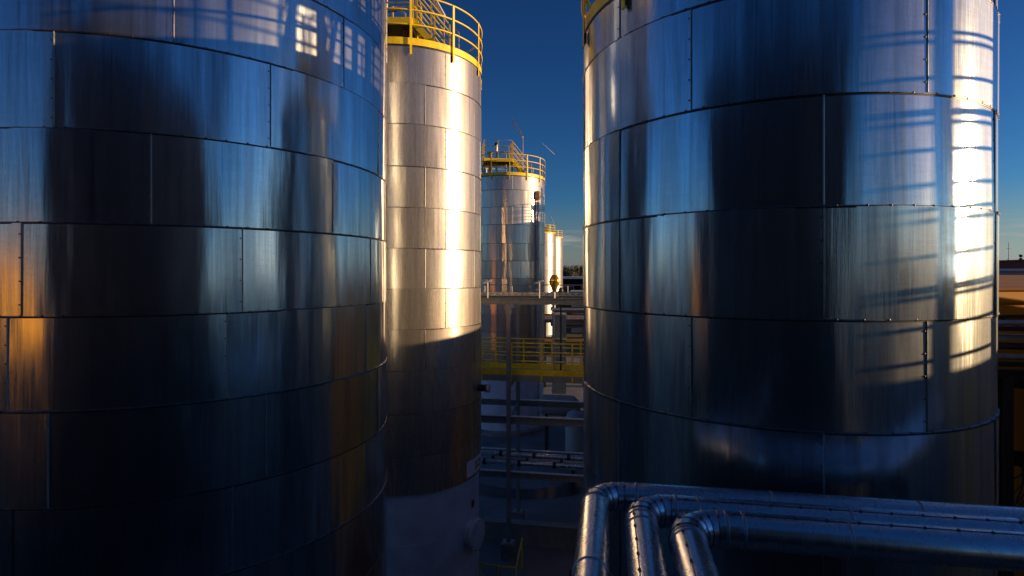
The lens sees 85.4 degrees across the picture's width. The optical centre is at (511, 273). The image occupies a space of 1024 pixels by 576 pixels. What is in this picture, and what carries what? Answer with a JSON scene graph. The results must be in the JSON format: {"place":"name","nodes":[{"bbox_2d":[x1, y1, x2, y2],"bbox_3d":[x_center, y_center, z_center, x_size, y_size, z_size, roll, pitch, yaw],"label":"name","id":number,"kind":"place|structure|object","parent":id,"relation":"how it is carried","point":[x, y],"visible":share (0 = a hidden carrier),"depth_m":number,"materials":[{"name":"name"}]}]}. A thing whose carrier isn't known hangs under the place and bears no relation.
{"place":"outdoors","nodes":[
{"label":"outdoors","id":0,"kind":"place"},
{"bbox_2d":[479,357,583,575],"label":"yard","id":1,"kind":"structure","parent":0,"point":[540,561],"depth_m":21.46,"materials":[{"name":"concrete"}]},
{"bbox_2d":[0,0,386,575],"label":"storage tank","id":2,"kind":"object","parent":1,"relation":"on","point":[193,287],"visible":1,"depth_m":6.25,"materials":[{"name":"metal"}]},
{"bbox_2d":[386,0,490,575],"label":"storage tank","id":3,"kind":"object","parent":1,"relation":"on","point":[435,522],"visible":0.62,"depth_m":13.49,"materials":[{"name":"metal"}]},
{"bbox_2d":[479,538,522,575],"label":"rail","id":4,"kind":"object","parent":1,"relation":"on","point":[520,548],"visible":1,"depth_m":15.29,"materials":[{"name":"metal"}]},
{"bbox_2d":[481,119,544,436],"bbox_3d":[-0.370,-0.165,33.100,5.100,18.329,5.100,0,0,0],"label":"storage tank","id":5,"kind":"object","parent":1,"relation":"on","point":[512,225],"visible":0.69,"depth_m":31.02,"materials":[{"name":"metal"}]},
{"bbox_2d":[483,517,578,549],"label":"bund wall","id":6,"kind":"structure","parent":1,"relation":"on","point":[547,534],"depth_m":18.33,"materials":[{"name":"concrete"}]},
{"bbox_2d":[479,296,583,560],"bbox_3d":[3.087,4.880,18.215,9.177,8.240,2.741,0,0,10],"label":"steel frame","id":7,"kind":"object","parent":1,"relation":"on","point":[508,543],"visible":0.44,"depth_m":17.55,"materials":[{"name":"metal"}]},
{"bbox_2d":[483,280,490,297],"bbox_3d":[-0.778,0.484,17.601,0.264,0.571,0.036,0,0,10],"label":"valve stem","id":8,"kind":"object","parent":7,"relation":"on","point":[487,281],"visible":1,"depth_m":17.58,"materials":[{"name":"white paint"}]},
{"bbox_2d":[481,292,582,295],"bbox_3d":[1.768,0.684,18.445,6.400,0.108,0.417,0,0,10],"label":"cable tray","id":9,"kind":"object","parent":7,"relation":"on","point":[528,294],"visible":0.45,"depth_m":18.52,"materials":[{"name":"metal"}]},
{"bbox_2d":[481,284,582,285],"bbox_3d":[1.970,0.572,19.590,6.400,0.376,0.036,0,0,10],"label":"hand rail","id":10,"kind":"object","parent":7,"relation":"on","point":[527,284],"visible":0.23,"depth_m":19.90,"materials":[{"name":"grey metal"}]},
{"bbox_2d":[481,337,583,383],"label":"walkway","id":11,"kind":"structure","parent":7,"relation":"on","point":[528,372],"depth_m":18.03,"materials":[{"name":"metal"}]},
{"bbox_2d":[549,275,559,369],"bbox_3d":[1.359,1.707,17.800,0.370,3.346,0.289,0,0,0],"label":"floodlight","id":12,"kind":"object","parent":11,"relation":"on","point":[554,281],"visible":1,"depth_m":17.74,"materials":[{"name":"metal"}]},
{"bbox_2d":[558,288,563,370],"bbox_3d":[1.660,1.925,18.900,0.205,2.910,0.160,0,0,0],"label":"floodlight","id":13,"kind":"object","parent":11,"relation":"on","point":[560,289],"visible":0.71,"depth_m":18.88,"materials":[{"name":"metal"}]},
{"bbox_2d":[481,450,583,460],"bbox_3d":[1.793,6.160,18.585,6.400,0.234,0.240,0,0,10],"label":"process pipe","id":14,"kind":"object","parent":7,"relation":"on","point":[502,453],"visible":0.42,"depth_m":18.68,"materials":[{"name":"metal"}]},
{"bbox_2d":[481,458,583,468],"bbox_3d":[1.663,6.175,17.846,6.400,0.205,0.210,0,0,10],"label":"process pipe","id":15,"kind":"object","parent":7,"relation":"on","point":[520,463],"visible":0.61,"depth_m":17.95,"materials":[{"name":"metal"}]},
{"bbox_2d":[481,455,583,464],"bbox_3d":[1.732,6.190,18.240,6.400,0.175,0.180,0,0,10],"label":"process pipe","id":16,"kind":"object","parent":7,"relation":"on","point":[534,459],"visible":0.36,"depth_m":18.36,"materials":[{"name":"metal"}]},
{"bbox_2d":[535,280,542,297],"bbox_3d":[0.863,0.484,17.601,0.264,0.571,0.036,0,0,10],"label":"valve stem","id":17,"kind":"object","parent":7,"relation":"on","point":[539,281],"visible":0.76,"depth_m":17.58,"materials":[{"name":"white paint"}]},
{"bbox_2d":[538,395,578,449],"bbox_3d":[2.350,7.565,28.000,2.100,2.870,1.040,0,0,10],"label":"horizontal vessel","id":18,"kind":"object","parent":1,"relation":"on","point":[548,411],"visible":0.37,"depth_m":27.70,"materials":[{"name":"metal"}]},
{"bbox_2d":[551,312,566,394],"bbox_3d":[3.100,5.745,36.500,0.900,6.310,1.500,0,0,0],"label":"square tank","id":19,"kind":"object","parent":1,"relation":"on","point":[558,389],"visible":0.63,"depth_m":35.80,"materials":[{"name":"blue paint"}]},
{"bbox_2d":[543,314,583,387],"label":"pipe bridge","id":20,"kind":"structure","parent":1,"relation":"on","point":[574,318],"depth_m":43.90,"materials":[{"name":"metal"}]},
{"bbox_2d":[581,0,999,575],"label":"storage tank","id":21,"kind":"object","parent":1,"relation":"on","point":[791,251],"visible":0.86,"depth_m":5.08,"materials":[{"name":"metal"}]},
{"bbox_2d":[998,368,1023,575],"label":"gantry","id":22,"kind":"object","parent":1,"relation":"on","point":[1009,457],"visible":0.69,"depth_m":10.31,"materials":[{"name":"black metal"}]},
{"bbox_2d":[998,320,1023,388],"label":"pipe bridge","id":23,"kind":"structure","parent":1,"relation":"on","point":[1018,383],"depth_m":10.67,"materials":[{"name":"metal"}]},
{"bbox_2d":[479,473,583,499],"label":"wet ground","id":24,"kind":"structure","parent":0,"point":[565,489],"depth_m":22.92,"materials":[{"name":"grey concrete"}]},
{"bbox_2d":[565,408,583,473],"bbox_3d":[2.900,7.375,24.500,1.100,3.250,1.100,0,0,0],"label":"upright vessel","id":25,"kind":"object","parent":24,"relation":"on","point":[573,439],"visible":0.46,"depth_m":24.06,"materials":[{"name":"metal"}]},
{"bbox_2d":[546,335,582,351],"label":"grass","id":26,"kind":"structure","parent":0,"point":[567,350],"depth_m":68.12,"materials":[{"name":"green plant"}]},
{"bbox_2d":[544,224,555,336],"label":"storage tank","id":27,"kind":"object","parent":26,"relation":"on","point":[550,253],"visible":0.27,"depth_m":78.93,"materials":[{"name":"metal"}]},
{"bbox_2d":[546,328,582,355],"bbox_3d":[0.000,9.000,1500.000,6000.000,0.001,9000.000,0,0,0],"label":"ground","id":28,"kind":"structure","parent":0,"point":[568,331],"depth_m":82.24,"materials":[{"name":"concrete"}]},
{"bbox_2d":[546,216,562,306],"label":"storage tank","id":29,"kind":"object","parent":28,"relation":"on","point":[559,257],"visible":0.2,"depth_m":91.23,"materials":[{"name":"metal"}]},
{"bbox_2d":[563,265,572,275],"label":"tree","id":30,"kind":"object","parent":28,"relation":"on","point":[565,267],"visible":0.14,"depth_m":150.12,"materials":[{"name":"green plant"}]},
{"bbox_2d":[563,267,578,276],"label":"tree","id":31,"kind":"object","parent":28,"relation":"on","point":[569,274],"visible":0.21,"depth_m":145.90,"materials":[{"name":"green plant"}]},
{"bbox_2d":[570,265,581,275],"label":"tree","id":32,"kind":"object","parent":28,"relation":"on","point":[575,268],"visible":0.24,"depth_m":147.34,"materials":[{"name":"green plant"}]},
{"bbox_2d":[576,265,582,275],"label":"tree","id":33,"kind":"object","parent":28,"relation":"on","point":[579,269],"visible":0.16,"depth_m":151.22,"materials":[{"name":"green plant"}]},
{"bbox_2d":[998,275,1023,575],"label":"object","id":34,"kind":"structure","parent":28,"relation":"on","point":[1011,297],"depth_m":12.00,"materials":[{"name":"brown metal"}]},
{"bbox_2d":[550,292,583,327],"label":"pipe bridge","id":35,"kind":"structure","parent":0,"point":[573,310],"depth_m":61.42,"materials":[{"name":"metal"}]},
{"bbox_2d":[563,276,582,313],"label":"warehouse","id":36,"kind":"structure","parent":0,"point":[572,280],"depth_m":108.72,"materials":[{"name":"grey metal"}]},
{"bbox_2d":[563,286,573,291],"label":"window","id":37,"kind":"structure","parent":36,"relation":"in","point":[565,288],"depth_m":108.76,"materials":[{"name":"black glass"}]},
{"bbox_2d":[570,290,583,332],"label":"shed","id":38,"kind":"structure","parent":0,"point":[576,330],"depth_m":84.96,"materials":[{"name":"grey metal"}]},
{"bbox_2d":[389,0,1023,273],"label":"sky","id":39,"kind":"structure","parent":0,"point":[533,66],"materials":[{"name":"blue"}]},
{"bbox_2d":[999,260,1023,268],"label":"brick red hall","id":40,"kind":"structure","parent":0,"point":[1011,264],"depth_m":86.47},
{"bbox_2d":[999,269,1023,274],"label":"grey hall","id":41,"kind":"structure","parent":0,"point":[1011,271],"depth_m":59.92,"materials":[{"name":"metal"}]},
{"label":"pipe rack","id":42,"kind":"object","parent":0,"visible":0},
{"bbox_2d":[571,481,1023,575],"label":"insulated pipe","id":43,"kind":"object","parent":42,"relation":"on","point":[600,502],"visible":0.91,"depth_m":4.35,"materials":[{"name":"metal"}]},
{"bbox_2d":[624,493,1023,575],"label":"insulated pipe","id":44,"kind":"object","parent":42,"relation":"on","point":[646,518],"visible":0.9,"depth_m":4.12,"materials":[{"name":"metal"}]},
{"bbox_2d":[668,508,1023,575],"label":"insulated pipe","id":45,"kind":"object","parent":42,"relation":"on","point":[694,537],"visible":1,"depth_m":3.86,"materials":[{"name":"metal"}]}
]}

